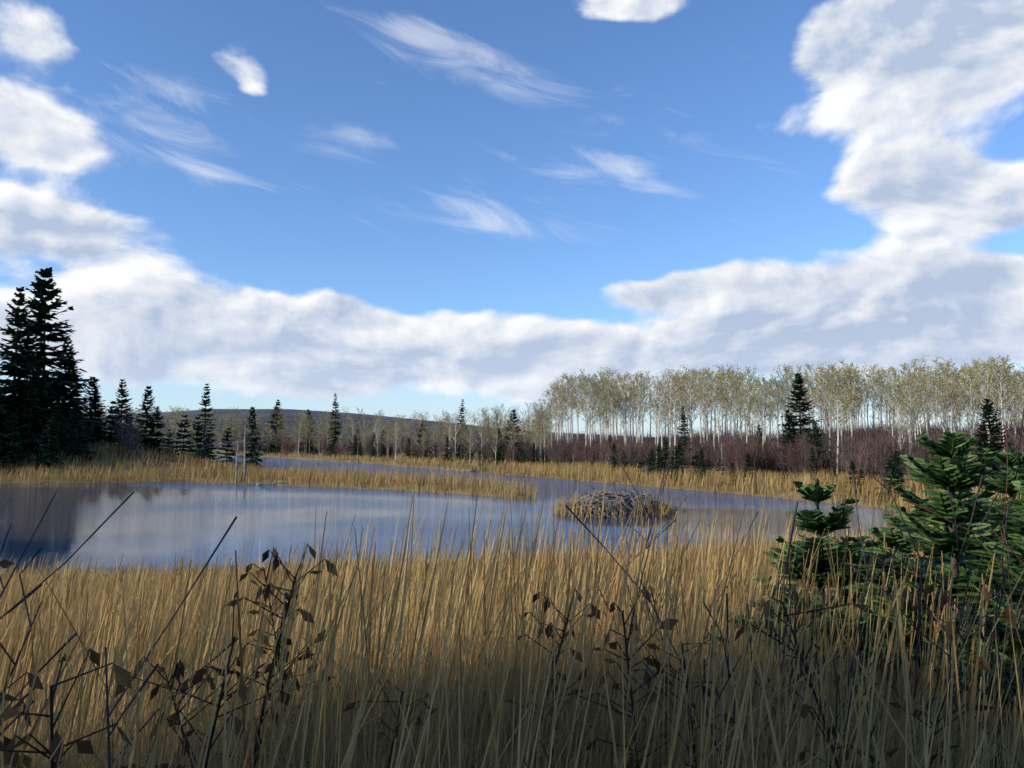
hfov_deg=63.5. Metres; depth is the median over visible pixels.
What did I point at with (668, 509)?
marsh grass
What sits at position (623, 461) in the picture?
spruce
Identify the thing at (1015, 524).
young spruce
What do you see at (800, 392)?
spruce
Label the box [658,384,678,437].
aspen
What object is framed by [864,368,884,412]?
aspen
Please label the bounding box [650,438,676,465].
willow brush
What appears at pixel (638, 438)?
willow brush
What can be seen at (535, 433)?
bare birch
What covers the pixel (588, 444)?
willow brush
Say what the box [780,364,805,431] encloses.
aspen
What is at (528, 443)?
willow brush
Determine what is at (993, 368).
aspen
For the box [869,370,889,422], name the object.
aspen
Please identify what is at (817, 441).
spruce
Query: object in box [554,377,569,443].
aspen
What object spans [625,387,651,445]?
aspen
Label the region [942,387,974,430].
aspen
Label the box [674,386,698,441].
aspen
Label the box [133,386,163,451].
spruce
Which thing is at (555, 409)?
aspen
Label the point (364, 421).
bare birch
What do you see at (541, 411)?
aspen
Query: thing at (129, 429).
willow brush
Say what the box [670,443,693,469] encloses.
willow brush
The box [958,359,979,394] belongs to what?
aspen
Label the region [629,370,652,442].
aspen
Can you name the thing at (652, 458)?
spruce
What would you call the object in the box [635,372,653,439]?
aspen
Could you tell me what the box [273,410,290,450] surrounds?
bare birch
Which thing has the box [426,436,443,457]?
willow brush
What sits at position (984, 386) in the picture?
aspen
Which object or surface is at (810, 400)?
aspen
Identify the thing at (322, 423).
bare birch
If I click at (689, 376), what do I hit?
aspen
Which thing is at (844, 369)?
aspen
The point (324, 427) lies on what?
bare birch
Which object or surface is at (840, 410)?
aspen
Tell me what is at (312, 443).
spruce
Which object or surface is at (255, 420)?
bare birch
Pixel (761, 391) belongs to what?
aspen
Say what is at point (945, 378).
aspen
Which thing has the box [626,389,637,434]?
aspen
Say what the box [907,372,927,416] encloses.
aspen
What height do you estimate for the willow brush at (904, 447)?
4.074 m
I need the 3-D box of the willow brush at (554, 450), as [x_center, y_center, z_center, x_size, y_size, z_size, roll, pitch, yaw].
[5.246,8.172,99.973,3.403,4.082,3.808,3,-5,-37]
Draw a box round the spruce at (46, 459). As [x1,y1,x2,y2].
[28,418,64,471]
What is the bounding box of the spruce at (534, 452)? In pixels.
[530,444,538,466]
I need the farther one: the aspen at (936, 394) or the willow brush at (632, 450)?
the willow brush at (632, 450)
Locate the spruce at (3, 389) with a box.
[0,379,23,452]
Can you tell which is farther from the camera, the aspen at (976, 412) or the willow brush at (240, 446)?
the willow brush at (240, 446)
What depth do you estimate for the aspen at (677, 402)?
125.17 m
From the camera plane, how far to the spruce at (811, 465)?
56.54 m
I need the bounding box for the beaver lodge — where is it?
[561,487,670,518]
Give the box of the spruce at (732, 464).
[726,462,736,484]
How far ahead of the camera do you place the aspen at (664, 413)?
123.73 m
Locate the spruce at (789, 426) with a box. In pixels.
[772,410,801,476]
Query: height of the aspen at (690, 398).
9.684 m
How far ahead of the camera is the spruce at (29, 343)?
83.08 m
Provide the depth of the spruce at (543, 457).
100.20 m
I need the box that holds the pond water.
[0,454,922,582]
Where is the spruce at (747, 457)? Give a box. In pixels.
[740,453,757,485]
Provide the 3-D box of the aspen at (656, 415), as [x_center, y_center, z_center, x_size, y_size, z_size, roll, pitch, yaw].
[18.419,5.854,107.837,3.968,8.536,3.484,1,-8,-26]
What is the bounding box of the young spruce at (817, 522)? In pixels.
[724,474,908,721]
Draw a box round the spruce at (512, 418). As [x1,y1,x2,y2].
[498,409,529,465]
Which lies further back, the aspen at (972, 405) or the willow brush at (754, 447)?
the aspen at (972, 405)
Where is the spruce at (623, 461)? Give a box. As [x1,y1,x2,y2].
[621,451,629,468]
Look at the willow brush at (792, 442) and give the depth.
71.92 m
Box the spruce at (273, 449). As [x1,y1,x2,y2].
[261,399,284,453]
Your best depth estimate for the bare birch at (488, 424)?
137.55 m
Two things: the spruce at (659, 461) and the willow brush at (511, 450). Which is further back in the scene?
the willow brush at (511, 450)
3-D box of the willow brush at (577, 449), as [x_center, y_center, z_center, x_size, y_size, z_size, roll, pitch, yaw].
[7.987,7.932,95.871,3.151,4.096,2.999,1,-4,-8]
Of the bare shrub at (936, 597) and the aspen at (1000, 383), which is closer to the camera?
the bare shrub at (936, 597)
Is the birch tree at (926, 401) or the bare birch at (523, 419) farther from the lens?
the bare birch at (523, 419)
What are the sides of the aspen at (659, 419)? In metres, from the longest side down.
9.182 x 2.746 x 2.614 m
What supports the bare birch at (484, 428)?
on the ground at (267, 413)
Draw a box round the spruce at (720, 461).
[716,458,726,482]
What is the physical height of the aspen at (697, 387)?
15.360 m
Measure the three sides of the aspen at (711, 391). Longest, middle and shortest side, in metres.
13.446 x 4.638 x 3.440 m
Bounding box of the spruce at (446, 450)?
[442,436,453,463]
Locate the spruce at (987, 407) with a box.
[970,398,1020,478]
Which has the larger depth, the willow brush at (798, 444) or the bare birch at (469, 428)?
the bare birch at (469, 428)
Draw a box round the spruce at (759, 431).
[753,425,767,449]
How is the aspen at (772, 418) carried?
on the ground at (267, 413)
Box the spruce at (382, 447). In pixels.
[376,428,389,457]
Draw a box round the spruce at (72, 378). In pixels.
[52,359,98,450]
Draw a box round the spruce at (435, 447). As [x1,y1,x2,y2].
[430,443,440,461]
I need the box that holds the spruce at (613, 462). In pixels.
[609,443,618,472]
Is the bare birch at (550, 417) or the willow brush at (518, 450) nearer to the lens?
the willow brush at (518, 450)
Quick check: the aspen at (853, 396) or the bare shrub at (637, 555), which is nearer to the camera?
the bare shrub at (637, 555)
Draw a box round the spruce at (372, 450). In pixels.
[369,433,377,458]
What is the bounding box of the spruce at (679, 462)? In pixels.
[669,442,688,481]
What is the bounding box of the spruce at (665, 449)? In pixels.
[660,437,671,473]
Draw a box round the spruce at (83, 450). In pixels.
[64,417,98,461]
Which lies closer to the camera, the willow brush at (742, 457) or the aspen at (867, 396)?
the willow brush at (742, 457)
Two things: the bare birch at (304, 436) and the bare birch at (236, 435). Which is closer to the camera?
the bare birch at (304, 436)
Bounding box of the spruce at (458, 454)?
[451,399,465,459]
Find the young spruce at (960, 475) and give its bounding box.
[799,422,1023,721]
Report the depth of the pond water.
34.38 m
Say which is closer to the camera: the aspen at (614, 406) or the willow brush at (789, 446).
the willow brush at (789, 446)
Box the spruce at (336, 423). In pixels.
[325,393,343,455]
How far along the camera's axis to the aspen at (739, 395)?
106.68 m
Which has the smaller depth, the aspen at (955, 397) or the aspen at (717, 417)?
the aspen at (955, 397)
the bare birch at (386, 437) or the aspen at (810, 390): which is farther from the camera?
the bare birch at (386, 437)
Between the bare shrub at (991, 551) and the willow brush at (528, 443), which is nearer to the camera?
the bare shrub at (991, 551)
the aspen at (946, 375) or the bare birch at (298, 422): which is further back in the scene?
the bare birch at (298, 422)
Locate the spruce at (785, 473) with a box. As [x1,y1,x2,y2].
[780,467,791,483]
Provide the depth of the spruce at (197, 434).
97.95 m
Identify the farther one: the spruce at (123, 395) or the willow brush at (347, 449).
the willow brush at (347, 449)
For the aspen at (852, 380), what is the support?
on the ground at (267, 413)
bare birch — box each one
[158,410,178,450]
[162,408,182,448]
[167,406,182,448]
[168,405,180,435]
[168,405,191,452]
[171,407,194,451]
[188,414,209,448]
[214,415,227,450]
[222,407,237,452]
[227,412,236,431]
[232,419,242,451]
[236,409,250,451]
[248,407,263,432]
[261,423,273,451]
[267,429,272,451]
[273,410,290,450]
[280,423,288,453]
[289,411,308,444]
[289,429,295,446]
[290,412,304,451]
[293,418,303,453]
[295,419,310,455]
[302,411,312,451]
[302,415,315,454]
[312,418,321,437]
[313,411,330,453]
[318,414,328,455]
[319,419,328,455]
[323,413,331,443]
[340,407,352,443]
[346,417,355,440]
[351,408,370,453]
[358,413,371,445]
[359,423,372,455]
[363,417,376,440]
[368,413,385,448]
[369,413,382,437]
[372,413,385,437]
[379,420,396,455]
[382,426,393,460]
[387,417,403,461]
[391,415,406,454]
[392,423,402,460]
[402,425,408,457]
[403,415,417,456]
[405,410,421,439]
[416,415,434,461]
[416,431,428,454]
[417,412,430,437]
[425,429,434,458]
[432,414,442,436]
[433,417,446,441]
[433,419,443,461]
[438,412,460,457]
[440,410,449,447]
[442,411,463,458]
[444,416,457,457]
[456,420,467,462]
[458,407,472,460]
[461,424,479,463]
[467,406,495,460]
[469,412,481,435]
[476,413,490,445]
[481,410,492,431]
[482,415,494,446]
[485,412,501,437]
[488,408,506,439]
[489,403,504,430]
[491,425,500,465]
[493,405,517,439]
[506,418,522,464]
[509,415,524,441]
[519,410,531,440]
[519,418,534,439]
[523,401,535,442]
[524,417,538,443]
[526,401,550,442]
[528,421,545,450]
[531,410,548,464]
[532,401,552,463]
[537,412,554,459]
[545,402,557,442]
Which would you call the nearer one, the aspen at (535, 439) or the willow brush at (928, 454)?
the willow brush at (928, 454)
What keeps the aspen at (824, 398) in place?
on the ground at (267, 413)
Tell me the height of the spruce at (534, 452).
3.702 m
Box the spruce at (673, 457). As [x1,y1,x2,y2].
[665,446,681,480]
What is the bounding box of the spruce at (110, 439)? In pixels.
[95,401,124,451]
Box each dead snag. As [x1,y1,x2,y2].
[231,419,245,481]
[232,442,241,483]
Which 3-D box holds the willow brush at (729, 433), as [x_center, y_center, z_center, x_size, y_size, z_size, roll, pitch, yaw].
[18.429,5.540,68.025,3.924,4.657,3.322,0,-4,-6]
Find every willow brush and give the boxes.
[111,408,147,453]
[119,423,148,457]
[235,437,248,452]
[280,436,297,454]
[282,434,295,452]
[286,440,295,453]
[332,439,347,456]
[339,440,351,456]
[361,439,373,455]
[393,446,399,455]
[399,435,412,453]
[415,444,427,459]
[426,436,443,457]
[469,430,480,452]
[473,433,482,454]
[478,443,490,460]
[482,438,494,464]
[492,440,518,459]
[500,442,517,463]
[501,442,523,464]
[505,435,526,464]
[515,442,534,462]
[519,437,538,453]
[545,437,564,462]
[545,438,567,463]
[547,440,570,463]
[550,433,575,446]
[554,436,580,461]
[563,445,575,462]
[566,435,592,464]
[568,434,587,454]
[569,448,584,464]
[574,435,604,463]
[578,441,600,464]
[579,436,601,460]
[579,443,597,465]
[588,433,618,465]
[606,435,631,463]
[611,452,627,466]
[617,435,637,459]
[621,437,651,466]
[622,439,649,464]
[623,441,645,468]
[625,429,654,448]
[626,437,649,465]
[635,441,660,467]
[635,451,650,469]
[643,433,673,449]
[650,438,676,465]
[666,431,698,462]
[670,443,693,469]
[676,445,693,468]
[681,429,720,470]
[682,429,719,461]
[685,431,711,445]
[689,442,717,470]
[703,432,723,470]
[703,448,728,475]
[709,428,760,468]
[713,432,747,474]
[714,426,761,468]
[724,433,758,473]
[729,427,767,454]
[730,447,757,471]
[732,434,766,475]
[744,429,788,476]
[745,436,774,469]
[753,451,772,472]
[755,451,773,474]
[765,437,808,481]
[774,427,805,473]
[776,429,809,471]
[780,437,812,473]
[787,427,828,476]
[789,448,821,474]
[795,445,824,477]
[805,420,856,471]
[806,453,827,476]
[809,430,857,475]
[817,452,835,474]
[820,431,852,472]
[822,422,864,449]
[829,440,858,478]
[830,433,876,476]
[835,433,877,479]
[838,447,863,476]
[839,427,874,457]
[844,424,908,483]
[849,421,872,441]
[855,422,891,444]
[858,424,881,440]
[859,418,921,483]
[869,423,916,457]
[872,423,901,439]
[875,435,916,480]
[877,419,904,439]
[879,434,924,477]
[882,421,930,446]
[883,421,913,470]
[888,427,933,461]
[900,445,933,484]
[901,445,931,485]
[908,421,948,463]
[914,423,941,440]
[929,420,966,460]
[940,420,977,434]
[953,421,979,436]
[966,422,1007,475]
[966,430,1020,475]
[977,419,1020,449]
[979,423,1023,450]
[1006,432,1023,451]
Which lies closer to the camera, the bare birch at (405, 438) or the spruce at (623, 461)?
the spruce at (623, 461)
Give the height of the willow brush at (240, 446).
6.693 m
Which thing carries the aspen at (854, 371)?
on the ground at (267, 413)
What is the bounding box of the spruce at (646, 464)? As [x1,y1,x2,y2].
[643,455,653,472]
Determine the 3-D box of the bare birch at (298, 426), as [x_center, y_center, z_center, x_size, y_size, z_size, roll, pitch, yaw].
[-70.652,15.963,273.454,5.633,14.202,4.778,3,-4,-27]
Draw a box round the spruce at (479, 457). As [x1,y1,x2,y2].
[476,451,482,464]
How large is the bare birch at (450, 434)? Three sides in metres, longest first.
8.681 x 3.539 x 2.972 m
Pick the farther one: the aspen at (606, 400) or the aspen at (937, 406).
the aspen at (606, 400)
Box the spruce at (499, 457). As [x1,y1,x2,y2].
[489,429,509,465]
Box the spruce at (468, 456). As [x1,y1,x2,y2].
[461,441,475,463]
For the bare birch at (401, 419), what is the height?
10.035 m
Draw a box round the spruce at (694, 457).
[686,452,700,481]
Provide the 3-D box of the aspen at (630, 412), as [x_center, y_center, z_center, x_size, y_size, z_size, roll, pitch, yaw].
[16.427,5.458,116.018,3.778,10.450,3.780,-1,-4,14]
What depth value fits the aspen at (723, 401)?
110.84 m
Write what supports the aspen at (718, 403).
on the ground at (267, 413)
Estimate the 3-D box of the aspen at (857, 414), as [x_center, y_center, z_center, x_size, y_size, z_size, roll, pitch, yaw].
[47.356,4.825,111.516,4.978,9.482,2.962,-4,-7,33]
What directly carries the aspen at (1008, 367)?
on the ground at (267, 413)
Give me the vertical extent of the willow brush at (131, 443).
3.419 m
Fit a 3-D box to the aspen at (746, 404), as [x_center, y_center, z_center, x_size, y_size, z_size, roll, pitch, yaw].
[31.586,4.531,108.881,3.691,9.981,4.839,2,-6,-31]
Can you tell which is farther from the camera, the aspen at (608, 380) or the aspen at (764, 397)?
the aspen at (608, 380)
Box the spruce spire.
[193,383,217,461]
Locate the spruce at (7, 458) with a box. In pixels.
[0,413,30,469]
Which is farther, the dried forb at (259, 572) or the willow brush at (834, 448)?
the willow brush at (834, 448)
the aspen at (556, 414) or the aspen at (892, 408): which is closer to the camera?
the aspen at (892, 408)
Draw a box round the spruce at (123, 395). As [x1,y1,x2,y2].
[106,379,135,444]
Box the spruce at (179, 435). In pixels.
[167,415,196,459]
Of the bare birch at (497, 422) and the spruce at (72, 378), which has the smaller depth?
the spruce at (72, 378)
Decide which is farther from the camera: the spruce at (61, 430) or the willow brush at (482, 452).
the willow brush at (482, 452)
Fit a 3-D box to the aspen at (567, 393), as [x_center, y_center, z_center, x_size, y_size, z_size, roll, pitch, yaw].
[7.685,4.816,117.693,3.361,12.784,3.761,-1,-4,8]
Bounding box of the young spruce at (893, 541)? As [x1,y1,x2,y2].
[814,507,985,599]
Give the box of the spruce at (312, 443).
[295,409,318,454]
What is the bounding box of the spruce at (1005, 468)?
[995,444,1019,498]
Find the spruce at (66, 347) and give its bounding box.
[49,339,91,446]
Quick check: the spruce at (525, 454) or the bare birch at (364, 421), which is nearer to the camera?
the spruce at (525, 454)
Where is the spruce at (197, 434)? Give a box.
[187,416,209,461]
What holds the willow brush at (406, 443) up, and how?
on the ground at (267, 413)
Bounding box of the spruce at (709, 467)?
[702,459,714,481]
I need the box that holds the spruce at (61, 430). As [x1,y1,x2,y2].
[35,406,72,459]
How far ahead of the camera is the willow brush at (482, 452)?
128.23 m
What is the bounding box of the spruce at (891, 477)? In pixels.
[875,456,904,500]
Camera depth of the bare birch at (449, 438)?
129.82 m
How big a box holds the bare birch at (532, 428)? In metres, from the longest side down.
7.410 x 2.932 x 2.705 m
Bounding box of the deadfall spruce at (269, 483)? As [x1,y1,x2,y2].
[247,476,299,484]
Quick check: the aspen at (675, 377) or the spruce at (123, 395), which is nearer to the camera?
the spruce at (123, 395)
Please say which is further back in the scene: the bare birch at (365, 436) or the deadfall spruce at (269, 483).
the bare birch at (365, 436)
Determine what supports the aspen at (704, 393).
on the ground at (267, 413)
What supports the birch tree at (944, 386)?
on the ground at (267, 413)
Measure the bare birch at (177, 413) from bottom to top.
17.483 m
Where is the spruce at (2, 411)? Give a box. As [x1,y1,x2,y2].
[0,387,22,462]
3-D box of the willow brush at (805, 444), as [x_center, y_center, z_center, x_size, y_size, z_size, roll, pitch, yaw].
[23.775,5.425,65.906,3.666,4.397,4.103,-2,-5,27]
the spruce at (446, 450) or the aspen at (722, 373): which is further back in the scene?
the spruce at (446, 450)
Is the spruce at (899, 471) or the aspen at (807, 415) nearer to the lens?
the spruce at (899, 471)
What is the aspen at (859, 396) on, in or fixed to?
on the ground at (267, 413)
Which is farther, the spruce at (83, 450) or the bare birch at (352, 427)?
the bare birch at (352, 427)
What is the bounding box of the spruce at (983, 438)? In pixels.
[965,421,997,498]
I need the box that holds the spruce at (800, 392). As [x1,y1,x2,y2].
[771,373,824,471]
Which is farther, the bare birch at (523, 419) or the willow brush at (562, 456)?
the bare birch at (523, 419)
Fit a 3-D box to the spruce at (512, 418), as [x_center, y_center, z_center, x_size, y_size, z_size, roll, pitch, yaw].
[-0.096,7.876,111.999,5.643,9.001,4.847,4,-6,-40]
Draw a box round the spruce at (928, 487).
[924,484,939,500]
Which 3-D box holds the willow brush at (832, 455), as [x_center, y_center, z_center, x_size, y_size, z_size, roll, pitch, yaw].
[24.498,5.420,63.931,3.493,4.146,2.957,2,-5,-26]
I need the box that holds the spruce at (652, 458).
[645,448,661,477]
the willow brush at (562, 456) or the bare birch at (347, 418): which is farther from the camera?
the bare birch at (347, 418)
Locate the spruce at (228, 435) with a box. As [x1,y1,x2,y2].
[216,428,239,465]
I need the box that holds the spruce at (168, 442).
[160,429,178,460]
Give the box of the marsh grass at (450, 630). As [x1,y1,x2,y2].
[0,440,1023,767]
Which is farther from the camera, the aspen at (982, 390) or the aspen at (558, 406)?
the aspen at (558, 406)
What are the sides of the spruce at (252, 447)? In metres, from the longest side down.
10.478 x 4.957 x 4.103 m
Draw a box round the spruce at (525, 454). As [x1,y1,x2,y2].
[519,449,529,464]
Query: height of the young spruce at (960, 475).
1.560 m
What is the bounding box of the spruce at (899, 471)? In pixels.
[887,451,909,495]
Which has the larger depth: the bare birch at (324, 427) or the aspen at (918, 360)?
the bare birch at (324, 427)
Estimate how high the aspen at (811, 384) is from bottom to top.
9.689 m
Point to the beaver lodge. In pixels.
(628, 499)
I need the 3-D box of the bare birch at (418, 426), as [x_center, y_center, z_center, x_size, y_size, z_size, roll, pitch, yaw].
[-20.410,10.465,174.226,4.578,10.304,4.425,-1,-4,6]
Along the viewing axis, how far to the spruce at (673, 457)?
66.25 m
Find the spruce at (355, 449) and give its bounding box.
[347,429,363,458]
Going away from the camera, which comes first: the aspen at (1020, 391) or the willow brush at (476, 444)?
the aspen at (1020, 391)
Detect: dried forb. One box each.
[0,559,62,767]
[0,648,145,767]
[114,656,233,767]
[150,591,291,767]
[199,543,337,767]
[225,548,335,747]
[344,679,437,767]
[505,588,599,762]
[525,739,552,767]
[534,709,551,767]
[560,586,686,767]
[643,633,735,767]
[734,587,875,767]
[798,676,898,767]
[889,583,1015,767]
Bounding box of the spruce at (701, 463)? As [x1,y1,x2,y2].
[695,447,708,483]
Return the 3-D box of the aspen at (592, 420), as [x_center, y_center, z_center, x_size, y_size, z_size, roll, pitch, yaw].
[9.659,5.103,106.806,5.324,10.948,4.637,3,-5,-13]
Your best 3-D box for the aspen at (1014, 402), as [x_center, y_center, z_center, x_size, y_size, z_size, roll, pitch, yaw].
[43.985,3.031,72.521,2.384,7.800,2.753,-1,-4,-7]
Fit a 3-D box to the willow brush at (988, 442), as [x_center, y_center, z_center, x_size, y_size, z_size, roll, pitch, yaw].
[27.758,4.352,48.244,3.538,3.987,3.238,-2,-5,24]
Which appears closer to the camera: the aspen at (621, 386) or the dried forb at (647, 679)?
the dried forb at (647, 679)
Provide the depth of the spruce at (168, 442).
79.15 m
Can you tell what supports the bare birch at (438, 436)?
on the ground at (267, 413)
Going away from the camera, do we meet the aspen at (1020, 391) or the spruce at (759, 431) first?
the aspen at (1020, 391)
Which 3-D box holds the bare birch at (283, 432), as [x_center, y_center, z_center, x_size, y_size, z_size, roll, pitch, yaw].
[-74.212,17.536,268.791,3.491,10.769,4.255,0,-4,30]
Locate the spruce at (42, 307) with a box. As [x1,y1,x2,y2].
[0,267,102,445]
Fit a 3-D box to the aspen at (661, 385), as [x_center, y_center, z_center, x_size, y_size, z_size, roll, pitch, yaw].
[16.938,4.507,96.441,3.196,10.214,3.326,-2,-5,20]
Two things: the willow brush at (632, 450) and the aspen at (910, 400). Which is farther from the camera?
the willow brush at (632, 450)
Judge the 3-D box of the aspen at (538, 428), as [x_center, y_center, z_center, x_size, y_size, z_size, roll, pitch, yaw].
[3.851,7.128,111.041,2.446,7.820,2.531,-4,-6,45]
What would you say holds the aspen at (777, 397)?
on the ground at (267, 413)
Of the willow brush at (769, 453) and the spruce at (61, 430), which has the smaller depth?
the willow brush at (769, 453)
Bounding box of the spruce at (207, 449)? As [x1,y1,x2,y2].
[197,431,221,469]
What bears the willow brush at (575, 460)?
on the ground at (267, 413)
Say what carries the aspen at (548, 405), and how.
on the ground at (267, 413)
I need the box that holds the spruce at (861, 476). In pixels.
[855,470,865,490]
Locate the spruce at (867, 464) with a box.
[860,444,874,478]
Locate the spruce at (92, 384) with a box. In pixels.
[81,376,110,445]
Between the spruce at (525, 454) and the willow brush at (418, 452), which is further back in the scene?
the willow brush at (418, 452)
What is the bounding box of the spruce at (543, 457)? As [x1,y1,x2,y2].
[539,448,549,464]
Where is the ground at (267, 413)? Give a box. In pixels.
[0,409,968,588]
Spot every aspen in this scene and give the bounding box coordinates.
[529,428,540,458]
[533,409,546,463]
[535,398,553,441]
[539,388,557,437]
[544,405,559,445]
[545,381,563,440]
[546,385,573,443]
[547,385,571,439]
[547,391,568,424]
[549,379,566,432]
[551,383,568,440]
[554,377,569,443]
[555,374,576,442]
[556,376,585,421]
[558,371,585,441]
[558,385,579,426]
[560,370,608,446]
[567,384,608,439]
[568,376,603,448]
[568,388,578,441]
[570,377,585,435]
[577,379,602,443]
[577,380,588,438]
[578,369,590,438]
[583,385,602,440]
[586,369,610,437]
[593,387,627,439]
[594,371,607,406]
[595,379,611,438]
[596,403,611,447]
[598,367,621,439]
[599,381,617,439]
[601,376,614,443]
[605,368,625,420]
[607,383,622,438]
[609,387,640,442]
[610,371,635,442]
[611,373,635,426]
[615,375,629,433]
[619,387,639,439]
[625,374,639,442]
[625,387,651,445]
[626,378,650,442]
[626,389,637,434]
[628,383,650,437]
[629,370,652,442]
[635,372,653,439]
[641,398,667,435]
[642,370,659,436]
[646,376,669,447]
[646,379,664,443]
[647,391,660,439]
[649,385,671,464]
[653,365,683,465]
[655,373,675,433]
[655,384,673,434]
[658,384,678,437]
[660,382,687,463]
[660,396,679,426]
[665,370,697,428]
[671,380,704,435]
[672,370,682,434]
[673,368,705,409]
[673,375,694,439]
[674,374,694,427]
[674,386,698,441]
[677,378,703,457]
[679,369,702,415]
[680,365,698,401]
[689,370,711,442]
[691,367,711,432]
[691,367,719,440]
[693,367,710,442]
[693,382,718,414]
[695,378,718,436]
[700,372,731,468]
[700,388,733,454]
[701,367,720,431]
[708,378,728,435]
[712,365,732,429]
[714,364,731,404]
[714,366,738,436]
[714,380,732,433]
[718,366,750,440]
[719,372,747,431]
[724,391,751,440]
[727,388,741,431]
[729,378,748,435]
[735,374,763,431]
[735,398,760,450]
[737,372,753,434]
[737,383,760,438]
[737,403,752,429]
[738,364,760,430]
[743,376,765,433]
[748,375,777,446]
[751,378,768,438]
[752,386,779,447]
[754,379,790,435]
[760,374,789,446]
[766,379,792,432]
[766,388,787,425]
[766,402,780,432]
[770,363,799,431]
[775,364,796,408]
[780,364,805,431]
[780,373,803,413]
[793,398,815,427]
[795,364,821,428]
[802,370,818,432]
[802,374,816,425]
[802,376,820,427]
[803,370,838,433]
[808,363,847,430]
[808,367,831,428]
[811,368,833,424]
[811,373,835,432]
[813,369,835,436]
[814,362,834,422]
[815,363,851,433]
[815,366,838,432]
[816,383,844,450]
[825,380,861,472]
[826,369,855,472]
[827,371,858,433]
[835,365,865,427]
[838,360,858,428]
[839,371,868,437]
[839,400,853,432]
[842,366,868,430]
[844,362,862,407]
[846,369,873,426]
[847,393,879,425]
[853,378,873,429]
[854,374,874,425]
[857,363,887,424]
[858,368,903,424]
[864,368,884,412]
[865,378,890,419]
[866,364,891,423]
[868,383,907,452]
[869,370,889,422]
[870,378,894,425]
[875,364,895,423]
[877,401,915,460]
[881,386,906,422]
[882,366,913,424]
[887,374,913,447]
[887,378,908,437]
[889,358,924,439]
[895,386,924,456]
[896,379,926,454]
[898,379,924,435]
[901,370,933,444]
[902,355,933,427]
[902,365,925,444]
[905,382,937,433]
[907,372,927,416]
[911,369,937,435]
[918,365,938,429]
[919,366,946,425]
[921,376,946,424]
[921,383,939,429]
[927,357,961,431]
[930,372,956,429]
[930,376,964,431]
[932,357,967,428]
[932,368,960,416]
[934,364,973,432]
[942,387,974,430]
[943,370,968,432]
[943,372,969,431]
[946,397,964,430]
[949,367,1008,436]
[957,366,973,430]
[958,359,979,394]
[958,366,978,416]
[958,381,982,436]
[959,382,978,434]
[964,360,1008,428]
[966,359,1004,442]
[968,358,1009,425]
[969,378,980,429]
[970,373,986,421]
[971,358,989,421]
[972,366,1003,424]
[976,364,1019,434]
[979,357,1003,392]
[982,365,1023,450]
[984,366,1010,423]
[986,355,1023,466]
[990,355,1015,418]
[994,375,1023,435]
[997,355,1021,434]
[1003,378,1023,422]
[1005,367,1023,415]
[1008,363,1023,397]
[1009,369,1023,413]
[1014,368,1023,414]
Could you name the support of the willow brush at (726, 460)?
on the ground at (267, 413)
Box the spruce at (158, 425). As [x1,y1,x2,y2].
[140,406,173,455]
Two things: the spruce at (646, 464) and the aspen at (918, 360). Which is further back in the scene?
the aspen at (918, 360)
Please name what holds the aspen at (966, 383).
on the ground at (267, 413)
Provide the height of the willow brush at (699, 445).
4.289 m
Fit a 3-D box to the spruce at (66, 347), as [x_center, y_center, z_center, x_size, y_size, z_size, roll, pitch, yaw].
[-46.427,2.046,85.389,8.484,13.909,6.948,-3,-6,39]
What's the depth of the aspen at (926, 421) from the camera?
65.25 m
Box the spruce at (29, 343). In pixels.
[1,323,55,408]
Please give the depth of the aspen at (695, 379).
140.51 m
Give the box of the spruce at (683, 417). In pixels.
[677,406,691,465]
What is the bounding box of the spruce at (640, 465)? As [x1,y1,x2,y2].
[636,460,643,474]
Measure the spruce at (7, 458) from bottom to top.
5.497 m
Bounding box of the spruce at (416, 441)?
[410,423,432,460]
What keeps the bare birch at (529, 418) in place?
on the ground at (267, 413)
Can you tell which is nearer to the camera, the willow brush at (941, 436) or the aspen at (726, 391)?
the willow brush at (941, 436)
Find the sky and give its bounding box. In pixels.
[0,0,1023,437]
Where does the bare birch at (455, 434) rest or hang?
on the ground at (267, 413)
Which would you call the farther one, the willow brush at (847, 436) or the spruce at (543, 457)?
the spruce at (543, 457)
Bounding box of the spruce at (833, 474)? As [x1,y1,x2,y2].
[830,467,838,487]
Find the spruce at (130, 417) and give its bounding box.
[116,414,141,451]
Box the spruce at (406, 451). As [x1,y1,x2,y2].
[403,438,412,459]
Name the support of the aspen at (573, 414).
on the ground at (267, 413)
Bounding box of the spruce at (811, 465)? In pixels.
[805,450,825,480]
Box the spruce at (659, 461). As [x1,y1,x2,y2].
[653,443,667,478]
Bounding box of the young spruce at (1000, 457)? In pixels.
[906,441,1023,607]
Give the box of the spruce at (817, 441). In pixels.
[801,422,835,475]
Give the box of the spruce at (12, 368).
[0,286,47,447]
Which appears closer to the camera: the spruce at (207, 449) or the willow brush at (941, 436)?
the willow brush at (941, 436)
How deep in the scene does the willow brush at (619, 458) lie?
82.90 m
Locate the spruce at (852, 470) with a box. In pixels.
[844,461,863,493]
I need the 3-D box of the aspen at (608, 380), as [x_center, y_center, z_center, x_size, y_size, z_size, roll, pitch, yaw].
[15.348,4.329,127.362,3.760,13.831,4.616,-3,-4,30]
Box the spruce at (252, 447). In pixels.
[237,406,264,467]
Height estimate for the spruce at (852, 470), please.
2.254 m
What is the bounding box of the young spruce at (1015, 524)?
[883,480,1023,767]
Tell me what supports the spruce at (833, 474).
on the ground at (267, 413)
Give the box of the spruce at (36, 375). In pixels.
[6,365,67,451]
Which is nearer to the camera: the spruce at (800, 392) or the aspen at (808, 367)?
the spruce at (800, 392)
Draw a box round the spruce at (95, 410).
[89,390,105,446]
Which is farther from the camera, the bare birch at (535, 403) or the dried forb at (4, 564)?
the bare birch at (535, 403)

